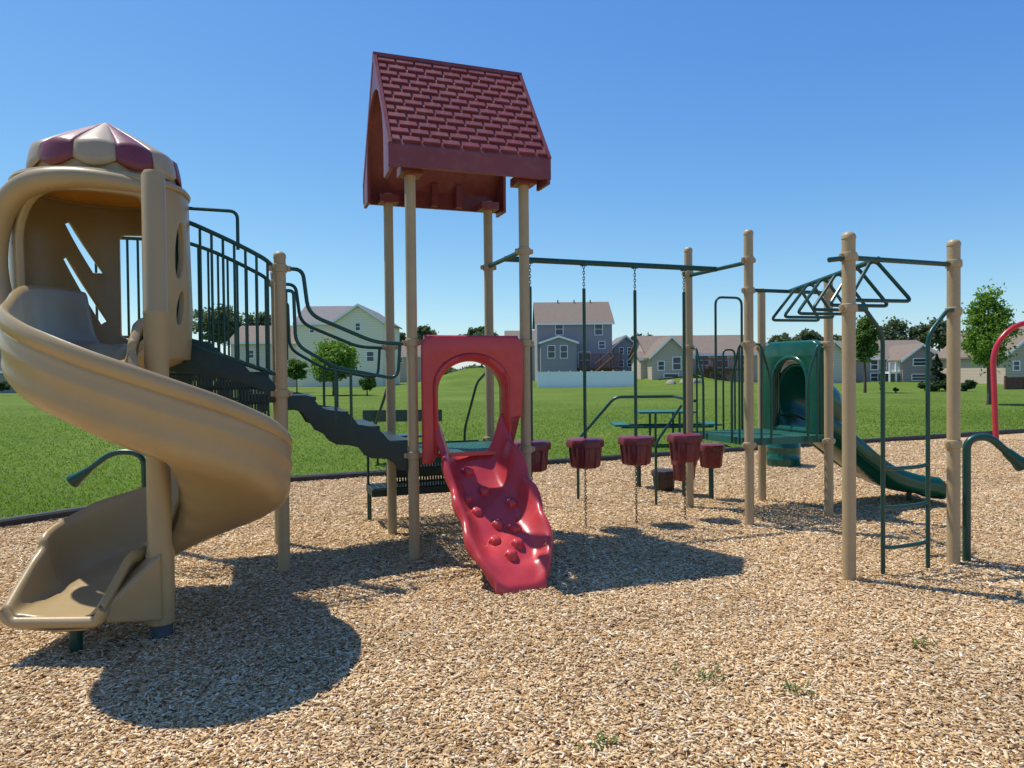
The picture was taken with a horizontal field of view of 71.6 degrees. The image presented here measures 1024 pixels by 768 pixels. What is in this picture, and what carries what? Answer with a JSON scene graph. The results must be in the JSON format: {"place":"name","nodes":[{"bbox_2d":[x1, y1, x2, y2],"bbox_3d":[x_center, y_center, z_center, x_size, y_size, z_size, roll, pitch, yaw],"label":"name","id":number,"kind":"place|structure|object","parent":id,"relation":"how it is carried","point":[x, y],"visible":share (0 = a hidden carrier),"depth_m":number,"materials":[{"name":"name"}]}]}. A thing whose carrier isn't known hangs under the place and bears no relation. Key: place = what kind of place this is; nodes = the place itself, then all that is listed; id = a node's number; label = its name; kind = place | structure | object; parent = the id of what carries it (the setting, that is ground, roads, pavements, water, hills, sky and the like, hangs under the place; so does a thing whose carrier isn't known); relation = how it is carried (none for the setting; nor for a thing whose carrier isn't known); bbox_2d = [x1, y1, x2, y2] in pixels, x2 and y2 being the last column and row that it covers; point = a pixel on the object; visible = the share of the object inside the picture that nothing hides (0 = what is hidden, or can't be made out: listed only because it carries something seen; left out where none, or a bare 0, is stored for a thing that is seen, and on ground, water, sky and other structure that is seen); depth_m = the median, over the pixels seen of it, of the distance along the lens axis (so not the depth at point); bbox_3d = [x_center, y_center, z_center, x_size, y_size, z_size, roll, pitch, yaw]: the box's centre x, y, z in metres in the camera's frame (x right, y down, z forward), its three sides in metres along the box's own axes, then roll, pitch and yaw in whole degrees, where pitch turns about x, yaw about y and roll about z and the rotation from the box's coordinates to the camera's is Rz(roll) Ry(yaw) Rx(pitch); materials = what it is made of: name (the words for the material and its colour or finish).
{"place":"outdoors","nodes":[
{"label":"outdoors","id":0,"kind":"place"},
{"bbox_2d":[0,433,1023,767],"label":"mulch ground","id":1,"kind":"structure","parent":0,"point":[594,569],"depth_m":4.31,"materials":[{"name":"beige wood"}]},
{"bbox_2d":[0,506,86,528],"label":"border timber","id":2,"kind":"object","parent":1,"relation":"on","point":[13,521],"visible":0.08,"depth_m":7.54,"materials":[{"name":"black plastic"}]},
{"bbox_2d":[66,449,145,487],"bbox_3d":[-3.402,1.042,5.985,0.635,0.982,0.119,-1,1,-6],"label":"talk tube","id":3,"kind":"object","parent":1,"relation":"on","point":[76,479],"visible":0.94,"depth_m":5.96,"materials":[{"name":"green metal"}]},
{"bbox_2d":[0,123,291,654],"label":"spiral slide","id":4,"kind":"object","parent":1,"relation":"on","point":[102,190],"visible":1,"depth_m":4.17,"materials":[{"name":"beige plastic"}]},
{"bbox_2d":[95,207,292,573],"bbox_3d":[-2.593,0.127,5.750,1.537,2.903,1.116,-1,1,-21],"label":"stair","id":5,"kind":"object","parent":1,"relation":"on","point":[205,364],"visible":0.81,"depth_m":5.46,"materials":[{"name":"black metal"}]},
{"bbox_2d":[291,470,374,482],"bbox_3d":[-2.626,1.363,10.425,1.196,0.133,0.120,-1,1,-23],"label":"border timber","id":6,"kind":"object","parent":1,"relation":"on","point":[327,476],"visible":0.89,"depth_m":10.37,"materials":[{"name":"black plastic"}]},
{"bbox_2d":[374,469,385,475],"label":"border timber","id":7,"kind":"object","parent":1,"relation":"on","point":[380,472],"visible":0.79,"depth_m":10.65,"materials":[{"name":"black plastic"}]},
{"bbox_2d":[366,372,484,520],"bbox_3d":[-0.888,0.679,7.335,1.128,1.612,0.751,-1,1,-20],"label":"access stair","id":8,"kind":"object","parent":1,"relation":"on","point":[433,484],"visible":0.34,"depth_m":7.28,"materials":[{"name":"black metal"}]},
{"bbox_2d":[363,51,551,560],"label":"play tower","id":9,"kind":"structure","parent":1,"relation":"on","point":[443,135],"depth_m":6.17,"materials":[{"name":"red plastic"}]},
{"bbox_2d":[286,267,407,470],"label":"step bridge","id":10,"kind":"structure","parent":9,"relation":"attached to","point":[336,424],"depth_m":5.71,"materials":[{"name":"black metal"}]},
{"bbox_2d":[488,252,743,276],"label":"overhead beam","id":11,"kind":"structure","parent":9,"relation":"attached to","point":[512,257],"depth_m":7.07,"materials":[{"name":"green metal"}]},
{"bbox_2d":[514,259,550,479],"bbox_3d":[0.181,0.133,6.773,0.356,2.638,0.356,0,1,22],"label":"hanging pod","id":12,"kind":"object","parent":11,"relation":"hanging from","point":[539,458],"visible":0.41,"depth_m":6.72,"materials":[{"name":"red plastic"}]},
{"bbox_2d":[566,261,603,525],"bbox_3d":[0.715,0.124,6.973,0.356,2.638,0.356,-1,1,-22],"label":"hanging pod","id":13,"kind":"object","parent":11,"relation":"hanging from","point":[585,451],"visible":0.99,"depth_m":6.93,"materials":[{"name":"red plastic"}]},
{"bbox_2d":[617,264,654,522],"bbox_3d":[1.248,0.115,7.173,0.356,2.638,0.356,-1,1,-22],"label":"hanging pod","id":14,"kind":"object","parent":11,"relation":"hanging from","point":[635,450],"visible":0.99,"depth_m":7.12,"materials":[{"name":"red plastic"}]},
{"bbox_2d":[667,266,702,517],"bbox_3d":[1.791,0.106,7.377,0.356,2.638,0.356,-1,1,-22],"label":"hanging pod","id":15,"kind":"object","parent":11,"relation":"hanging from","point":[684,446],"visible":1,"depth_m":7.33,"materials":[{"name":"red plastic"}]},
{"bbox_2d":[421,335,553,594],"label":"climbing ramp","id":16,"kind":"structure","parent":1,"relation":"on","point":[497,506],"depth_m":5.79,"materials":[{"name":"red plastic"}]},
{"bbox_2d":[547,458,569,464],"bbox_3d":[0.736,1.305,11.871,1.196,0.133,0.120,-1,1,-23],"label":"border timber","id":17,"kind":"object","parent":1,"relation":"on","point":[558,461],"visible":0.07,"depth_m":11.83,"materials":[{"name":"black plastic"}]},
{"bbox_2d":[576,728,623,749],"bbox_3d":[0.346,1.458,2.917,0.214,0.039,0.124,-1,1,-22],"label":"weed","id":18,"kind":"object","parent":1,"relation":"on","point":[602,739],"visible":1,"depth_m":2.92,"materials":[{"name":"green plant"}]},
{"bbox_2d":[601,454,620,461],"bbox_3d":[1.856,1.286,12.353,1.196,0.133,0.120,-1,1,-23],"label":"border timber","id":19,"kind":"object","parent":1,"relation":"on","point":[610,457],"visible":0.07,"depth_m":12.23,"materials":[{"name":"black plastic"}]},
{"bbox_2d":[637,466,640,486],"bbox_3d":[1.683,1.067,9.420,0.310,0.714,0.310,-1,1,-22],"label":"post","id":20,"kind":"object","parent":1,"relation":"on","point":[638,476],"visible":0.01,"depth_m":9.40,"materials":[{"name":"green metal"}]},
{"bbox_2d":[651,451,669,457],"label":"border timber","id":21,"kind":"object","parent":1,"relation":"on","point":[662,454],"visible":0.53,"depth_m":12.65,"materials":[{"name":"black plastic"}]},
{"bbox_2d":[651,468,674,491],"bbox_3d":[1.963,1.238,9.173,0.310,0.274,0.310,0,1,22],"label":"step pod","id":22,"kind":"object","parent":1,"relation":"on","point":[665,480],"visible":0.79,"depth_m":9.06,"materials":[{"name":"brown plastic"}]},
{"bbox_2d":[671,460,697,495],"bbox_3d":[2.128,1.169,8.771,0.310,0.524,0.310,0,1,22],"label":"step pod","id":23,"kind":"object","parent":1,"relation":"on","point":[678,470],"visible":0.34,"depth_m":8.68,"materials":[{"name":"red plastic"}]},
{"bbox_2d":[674,663,727,683],"bbox_3d":[0.944,1.437,3.521,0.262,0.048,0.195,-1,1,0],"label":"weed","id":24,"kind":"object","parent":1,"relation":"on","point":[709,676],"visible":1,"depth_m":3.54,"materials":[{"name":"green plant"}]},
{"bbox_2d":[577,229,835,526],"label":"play platform","id":25,"kind":"structure","parent":1,"relation":"on","point":[749,438],"depth_m":7.34,"materials":[{"name":"green metal"}]},
{"bbox_2d":[699,443,724,498],"bbox_3d":[2.375,1.071,8.470,0.310,0.724,0.310,0,1,22],"label":"step pod","id":26,"kind":"object","parent":1,"relation":"on","point":[711,456],"visible":0.88,"depth_m":8.37,"materials":[{"name":"red plastic"}]},
{"bbox_2d":[723,447,757,452],"bbox_3d":[4.098,1.247,13.316,1.196,0.133,0.120,-1,1,-23],"label":"border timber","id":27,"kind":"object","parent":1,"relation":"on","point":[734,449],"visible":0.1,"depth_m":13.30,"materials":[{"name":"black plastic"}]},
{"bbox_2d":[766,443,800,467],"bbox_3d":[4.362,1.048,11.420,0.540,0.530,0.540,-1,1,0],"label":"litter barrel","id":28,"kind":"object","parent":1,"relation":"on","point":[783,455],"visible":0.75,"depth_m":11.20,"materials":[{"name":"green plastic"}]},
{"bbox_2d":[772,678,812,694],"bbox_3d":[1.338,1.434,3.363,0.210,0.051,0.169,-1,1,0],"label":"weed","id":29,"kind":"object","parent":1,"relation":"on","point":[790,685],"visible":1,"depth_m":3.39,"materials":[{"name":"green plant"}]},
{"bbox_2d":[763,340,945,500],"bbox_3d":[3.961,0.469,8.051,1.934,1.910,0.905,-1,1,-13],"label":"green slide","id":30,"kind":"object","parent":1,"relation":"on","point":[789,384],"visible":0.8,"depth_m":7.87,"materials":[{"name":"plastic"}]},
{"bbox_2d":[755,232,962,581],"bbox_3d":[2.913,0.189,6.238,1.274,2.653,2.298,-1,1,0],"label":"trapeze ladder","id":31,"kind":"object","parent":1,"relation":"on","point":[848,257],"visible":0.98,"depth_m":5.51,"materials":[{"name":"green metal"}]},
{"bbox_2d":[861,437,893,442],"bbox_3d":[7.460,1.189,14.762,1.196,0.133,0.120,-1,1,-23],"label":"border timber","id":32,"kind":"object","parent":1,"relation":"on","point":[877,440],"visible":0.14,"depth_m":14.77,"materials":[{"name":"black plastic"}]},
{"bbox_2d":[858,305,954,576],"bbox_3d":[2.983,0.447,5.359,1.026,2.066,0.032,-1,1,-22],"label":"rung ladder","id":33,"kind":"object","parent":1,"relation":"on","point":[926,465],"visible":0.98,"depth_m":5.35,"materials":[{"name":"green metal"}]},
{"bbox_2d":[893,435,932,440],"bbox_3d":[8.580,1.170,15.244,1.196,0.133,0.120,-1,1,-23],"label":"border timber","id":34,"kind":"object","parent":1,"relation":"on","point":[911,438],"visible":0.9,"depth_m":15.16,"materials":[{"name":"black plastic"}]},
{"bbox_2d":[912,635,935,648],"bbox_3d":[2.269,1.418,3.926,0.162,0.046,0.154,-1,1,0],"label":"weed","id":35,"kind":"object","parent":1,"relation":"on","point":[922,643],"visible":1,"depth_m":3.93,"materials":[{"name":"green plant"}]},
{"bbox_2d":[931,432,970,438],"bbox_3d":[9.701,1.151,15.726,1.196,0.133,0.120,-1,1,-23],"label":"border timber","id":36,"kind":"object","parent":1,"relation":"on","point":[942,436],"visible":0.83,"depth_m":15.56,"materials":[{"name":"black plastic"}]},
{"bbox_2d":[970,430,1005,434],"bbox_3d":[10.822,1.131,16.207,1.196,0.133,0.120,-1,1,-23],"label":"border timber","id":37,"kind":"object","parent":1,"relation":"on","point":[1001,432],"visible":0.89,"depth_m":16.17,"materials":[{"name":"black plastic"}]},
{"bbox_2d":[962,433,1023,562],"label":"talk tube","id":38,"kind":"object","parent":1,"relation":"on","point":[1014,459],"visible":0.97,"depth_m":5.61,"materials":[{"name":"green metal"}]},
{"bbox_2d":[990,321,1023,438],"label":"red arch","id":39,"kind":"structure","parent":1,"relation":"on","point":[993,369],"depth_m":15.04,"materials":[{"name":"red painted steel"}]},
{"bbox_2d":[1005,429,1023,433],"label":"border timber","id":40,"kind":"object","parent":1,"relation":"on","point":[1012,431],"visible":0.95,"depth_m":16.53,"materials":[{"name":"black plastic"}]},
{"bbox_2d":[0,368,1023,517],"bbox_3d":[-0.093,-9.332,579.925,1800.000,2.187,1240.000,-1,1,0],"label":"grass field","id":41,"kind":"structure","parent":0,"point":[455,387],"depth_m":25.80,"materials":[{"name":"green plant"}]},
{"bbox_2d":[0,381,11,391],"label":"shrub","id":42,"kind":"object","parent":41,"relation":"on","point":[4,385],"visible":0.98,"depth_m":59.81,"materials":[{"name":"green plant"}]},
{"bbox_2d":[0,350,16,392],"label":"house","id":43,"kind":"structure","parent":41,"relation":"on","point":[2,378],"depth_m":70.01,"materials":[{"name":"grey"}]},
{"bbox_2d":[192,303,251,347],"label":"tree","id":44,"kind":"object","parent":41,"relation":"on","point":[205,322],"visible":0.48,"depth_m":117.82,"materials":[{"name":"green plant"}]},
{"bbox_2d":[242,311,270,325],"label":"tree","id":45,"kind":"object","parent":41,"relation":"on","point":[261,319],"visible":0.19,"depth_m":124.00,"materials":[{"name":"green plant"}]},
{"bbox_2d":[287,358,308,391],"bbox_3d":[-18.274,-0.591,59.998,2.222,3.278,1.696,-1,1,0],"label":"tree","id":46,"kind":"object","parent":41,"relation":"on","point":[296,371],"visible":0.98,"depth_m":59.76,"materials":[{"name":"green plant"}]},
{"bbox_2d":[227,303,401,386],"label":"house","id":47,"kind":"structure","parent":41,"relation":"on","point":[363,320],"depth_m":87.91,"materials":[{"name":"yellow"}]},
{"bbox_2d":[245,350,253,358],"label":"window","id":48,"kind":"structure","parent":47,"relation":"in","point":[251,352],"depth_m":89.90,"materials":[{"name":"white plastic"}]},
{"bbox_2d":[355,323,360,330],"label":"window","id":49,"kind":"structure","parent":47,"relation":"in","point":[357,325],"depth_m":85.85,"materials":[{"name":"white plastic"}]},
{"bbox_2d":[366,351,373,361],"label":"window","id":50,"kind":"structure","parent":47,"relation":"in","point":[369,354],"depth_m":85.91,"materials":[{"name":"white plastic"}]},
{"bbox_2d":[175,363,484,379],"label":"distant woods","id":51,"kind":"object","parent":41,"relation":"on","point":[450,370],"visible":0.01,"depth_m":201.58,"materials":[{"name":"green plant"}]},
{"bbox_2d":[305,337,361,394],"bbox_3d":[-13.076,-1.168,51.989,4.093,4.601,4.283,-1,1,0],"label":"round tree","id":52,"kind":"object","parent":41,"relation":"on","point":[339,353],"visible":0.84,"depth_m":51.16,"materials":[{"name":"green plant"}]},
{"bbox_2d":[358,377,376,395],"bbox_3d":[-10.106,0.107,49.956,1.240,2.062,1.859,-1,1,0],"label":"tree","id":53,"kind":"object","parent":41,"relation":"on","point":[367,384],"visible":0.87,"depth_m":49.54,"materials":[{"name":"green plant"}]},
{"bbox_2d":[399,332,405,341],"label":"tree","id":54,"kind":"object","parent":41,"relation":"on","point":[402,336],"visible":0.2,"depth_m":148.85,"materials":[{"name":"green plant"}]},
{"bbox_2d":[363,409,443,463],"bbox_3d":[-1.875,0.925,12.352,1.360,0.970,0.430,-1,1,0],"label":"park bench","id":55,"kind":"object","parent":41,"relation":"on","point":[371,415],"visible":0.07,"depth_m":12.16,"materials":[{"name":"metal"}]},
{"bbox_2d":[400,345,420,381],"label":"house","id":56,"kind":"structure","parent":41,"relation":"on","point":[403,370],"depth_m":119.98,"materials":[{"name":"beige"}]},
{"bbox_2d":[417,324,438,339],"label":"tree","id":57,"kind":"object","parent":41,"relation":"on","point":[423,330],"visible":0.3,"depth_m":148.52,"materials":[{"name":"green plant"}]},
{"bbox_2d":[459,326,497,367],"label":"tree","id":58,"kind":"object","parent":41,"relation":"on","point":[480,330],"visible":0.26,"depth_m":147.06,"materials":[{"name":"green plant"}]},
{"bbox_2d":[504,330,534,380],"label":"house","id":59,"kind":"structure","parent":41,"relation":"on","point":[511,333],"depth_m":115.96,"materials":[{"name":"beige"}]},
{"bbox_2d":[532,300,621,380],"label":"house","id":60,"kind":"structure","parent":41,"relation":"on","point":[557,326],"depth_m":91.91,"materials":[{"name":"grey"}]},
{"bbox_2d":[547,345,554,358],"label":"window","id":61,"kind":"structure","parent":60,"relation":"in","point":[550,348],"depth_m":89.42,"materials":[{"name":"white glass"}]},
{"bbox_2d":[555,325,563,334],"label":"window","id":62,"kind":"structure","parent":60,"relation":"in","point":[558,328],"depth_m":91.86,"materials":[{"name":"white plastic"}]},
{"bbox_2d":[560,345,567,358],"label":"window","id":63,"kind":"structure","parent":60,"relation":"in","point":[563,348],"depth_m":89.40,"materials":[{"name":"white glass"}]},
{"bbox_2d":[578,352,590,367],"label":"window","id":64,"kind":"structure","parent":60,"relation":"in","point":[581,356],"depth_m":91.92,"materials":[{"name":"white plastic"}]},
{"bbox_2d":[594,324,602,334],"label":"window","id":65,"kind":"structure","parent":60,"relation":"in","point":[598,329],"depth_m":91.86,"materials":[{"name":"white plastic"}]},
{"bbox_2d":[598,341,604,348],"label":"window","id":66,"kind":"structure","parent":60,"relation":"in","point":[601,344],"depth_m":91.90,"materials":[{"name":"white glass"}]},
{"bbox_2d":[537,370,633,386],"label":"fence","id":67,"kind":"object","parent":41,"relation":"on","point":[613,378],"visible":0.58,"depth_m":69.98,"materials":[{"name":"white plastic"}]},
{"bbox_2d":[612,335,633,370],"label":"house","id":68,"kind":"structure","parent":41,"relation":"on","point":[622,345],"depth_m":99.94,"materials":[{"name":"grey"}]},
{"bbox_2d":[619,347,623,354],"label":"window","id":69,"kind":"structure","parent":68,"relation":"in","point":[621,349],"depth_m":99.90,"materials":[{"name":"white glass"}]},
{"bbox_2d":[627,360,631,366],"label":"window","id":70,"kind":"structure","parent":68,"relation":"in","point":[629,362],"depth_m":99.93,"materials":[{"name":"white glass"}]},
{"bbox_2d":[631,332,652,340],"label":"tree","id":71,"kind":"object","parent":41,"relation":"on","point":[632,337],"visible":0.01,"depth_m":110.17,"materials":[{"name":"green plant"}]},
{"bbox_2d":[610,409,721,444],"bbox_3d":[3.226,0.939,15.019,2.200,0.750,0.800,-1,1,0],"label":"picnic table","id":72,"kind":"object","parent":41,"relation":"on","point":[673,425],"visible":0.73,"depth_m":14.71,"materials":[{"name":"green plastic"}]},
{"bbox_2d":[665,380,675,383],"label":"boulder","id":73,"kind":"object","parent":41,"relation":"on","point":[670,382],"visible":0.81,"depth_m":69.74,"materials":[{"name":"stone"}]},
{"bbox_2d":[628,335,757,381],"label":"house","id":74,"kind":"structure","parent":41,"relation":"on","point":[659,357],"depth_m":79.61,"materials":[{"name":"beige"}]},
{"bbox_2d":[657,361,664,370],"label":"window","id":75,"kind":"structure","parent":74,"relation":"in","point":[660,364],"depth_m":75.95,"materials":[{"name":"white glass"}]},
{"bbox_2d":[663,373,678,377],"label":"window","id":76,"kind":"structure","parent":74,"relation":"in","point":[665,375],"depth_m":75.97,"materials":[{"name":"white plastic"}]},
{"bbox_2d":[672,357,681,369],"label":"window","id":77,"kind":"structure","parent":74,"relation":"in","point":[676,361],"depth_m":75.95,"materials":[{"name":"white glass"}]},
{"bbox_2d":[698,356,708,365],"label":"window","id":78,"kind":"structure","parent":74,"relation":"in","point":[701,357],"depth_m":79.94,"materials":[{"name":"white plastic"}]},
{"bbox_2d":[717,356,727,367],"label":"window","id":79,"kind":"structure","parent":74,"relation":"in","point":[718,357],"depth_m":79.94,"materials":[{"name":"white plastic"}]},
{"bbox_2d":[766,332,800,343],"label":"tree","id":80,"kind":"object","parent":41,"relation":"on","point":[784,337],"visible":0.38,"depth_m":148.71,"materials":[{"name":"green plant"}]},
{"bbox_2d":[795,328,823,340],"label":"tree","id":81,"kind":"object","parent":41,"relation":"on","point":[805,334],"visible":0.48,"depth_m":149.18,"materials":[{"name":"green plant"}]},
{"bbox_2d":[833,333,841,340],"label":"tree","id":82,"kind":"object","parent":41,"relation":"on","point":[836,337],"visible":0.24,"depth_m":148.47,"materials":[{"name":"green plant"}]},
{"bbox_2d":[786,340,938,382],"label":"house","id":83,"kind":"structure","parent":41,"relation":"on","point":[904,360],"depth_m":73.98,"materials":[{"name":"grey"}]},
{"bbox_2d":[870,360,877,369],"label":"window","id":84,"kind":"structure","parent":83,"relation":"in","point":[874,365],"depth_m":75.95,"materials":[{"name":"white glass"}]},
{"bbox_2d":[870,373,877,380],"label":"window","id":85,"kind":"structure","parent":83,"relation":"in","point":[873,376],"depth_m":75.97,"materials":[{"name":"white glass"}]},
{"bbox_2d":[911,374,924,380],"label":"window","id":86,"kind":"structure","parent":83,"relation":"in","point":[914,377],"depth_m":72.97,"materials":[{"name":"white glass"}]},
{"bbox_2d":[913,358,924,365],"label":"window","id":87,"kind":"structure","parent":83,"relation":"in","point":[916,361],"depth_m":72.95,"materials":[{"name":"white glass"}]},
{"bbox_2d":[856,315,879,392],"bbox_3d":[22.955,-1.833,45.969,2.605,5.413,2.048,-1,1,-31],"label":"young tree","id":88,"kind":"object","parent":41,"relation":"on","point":[867,348],"visible":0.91,"depth_m":45.55,"materials":[{"name":"green plant"}]},
{"bbox_2d":[876,316,911,339],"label":"tree","id":89,"kind":"object","parent":41,"relation":"on","point":[895,329],"visible":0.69,"depth_m":128.93,"materials":[{"name":"green plant"}]},
{"bbox_2d":[907,322,937,347],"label":"tree","id":90,"kind":"object","parent":41,"relation":"on","point":[917,333],"visible":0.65,"depth_m":128.66,"materials":[{"name":"green plant"}]},
{"bbox_2d":[917,381,938,391],"bbox_3d":[27.505,0.159,46.949,1.130,0.783,1.256,-1,1,-42],"label":"shrub","id":91,"kind":"object","parent":41,"relation":"on","point":[933,385],"visible":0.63,"depth_m":46.77,"materials":[{"name":"green plant"}]},
{"bbox_2d":[924,354,946,390],"bbox_3d":[28.784,-0.658,47.998,2.002,2.881,1.603,-1,1,0],"label":"spruce tree","id":92,"kind":"object","parent":41,"relation":"on","point":[936,363],"visible":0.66,"depth_m":47.80,"materials":[{"name":"green plant"}]},
{"bbox_2d":[926,317,946,351],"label":"tree","id":93,"kind":"object","parent":41,"relation":"on","point":[940,335],"visible":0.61,"depth_m":129.18,"materials":[{"name":"green plant"}]},
{"bbox_2d":[936,380,946,390],"bbox_3d":[28.780,0.139,47.055,1.428,0.928,1.113,0,1,8],"label":"shrub","id":94,"kind":"object","parent":41,"relation":"on","point":[942,383],"visible":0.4,"depth_m":46.93,"materials":[{"name":"green plant"}]},
{"bbox_2d":[961,380,977,390],"bbox_3d":[30.179,0.105,47.091,1.052,0.903,0.982,0,1,10],"label":"shrub","id":95,"kind":"object","parent":41,"relation":"on","point":[968,384],"visible":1,"depth_m":46.83,"materials":[{"name":"green plant"}]},
{"bbox_2d":[931,326,1023,383],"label":"house","id":96,"kind":"structure","parent":41,"relation":"on","point":[970,372],"depth_m":63.14,"materials":[{"name":"beige"}]},
{"bbox_2d":[1012,360,1020,370],"bbox_3d":[44.007,-1.596,61.952,0.663,0.902,0.066,-1,1,0],"label":"window","id":97,"kind":"structure","parent":96,"relation":"in","point":[1016,366],"depth_m":61.96,"materials":[{"name":"white glass"}]},
{"bbox_2d":[961,278,1023,404],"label":"young tree","id":98,"kind":"object","parent":41,"relation":"on","point":[984,332],"visible":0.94,"depth_m":29.74,"materials":[{"name":"green plant"}]},
{"bbox_2d":[1004,376,1023,388],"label":"fence","id":99,"kind":"object","parent":41,"relation":"on","point":[1013,382],"visible":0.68,"depth_m":49.99,"materials":[{"name":"brown wood"}]},
{"bbox_2d":[0,0,1023,369],"label":"sky","id":100,"kind":"structure","parent":0,"point":[668,127],"materials":[{"name":"blue"}]}
]}

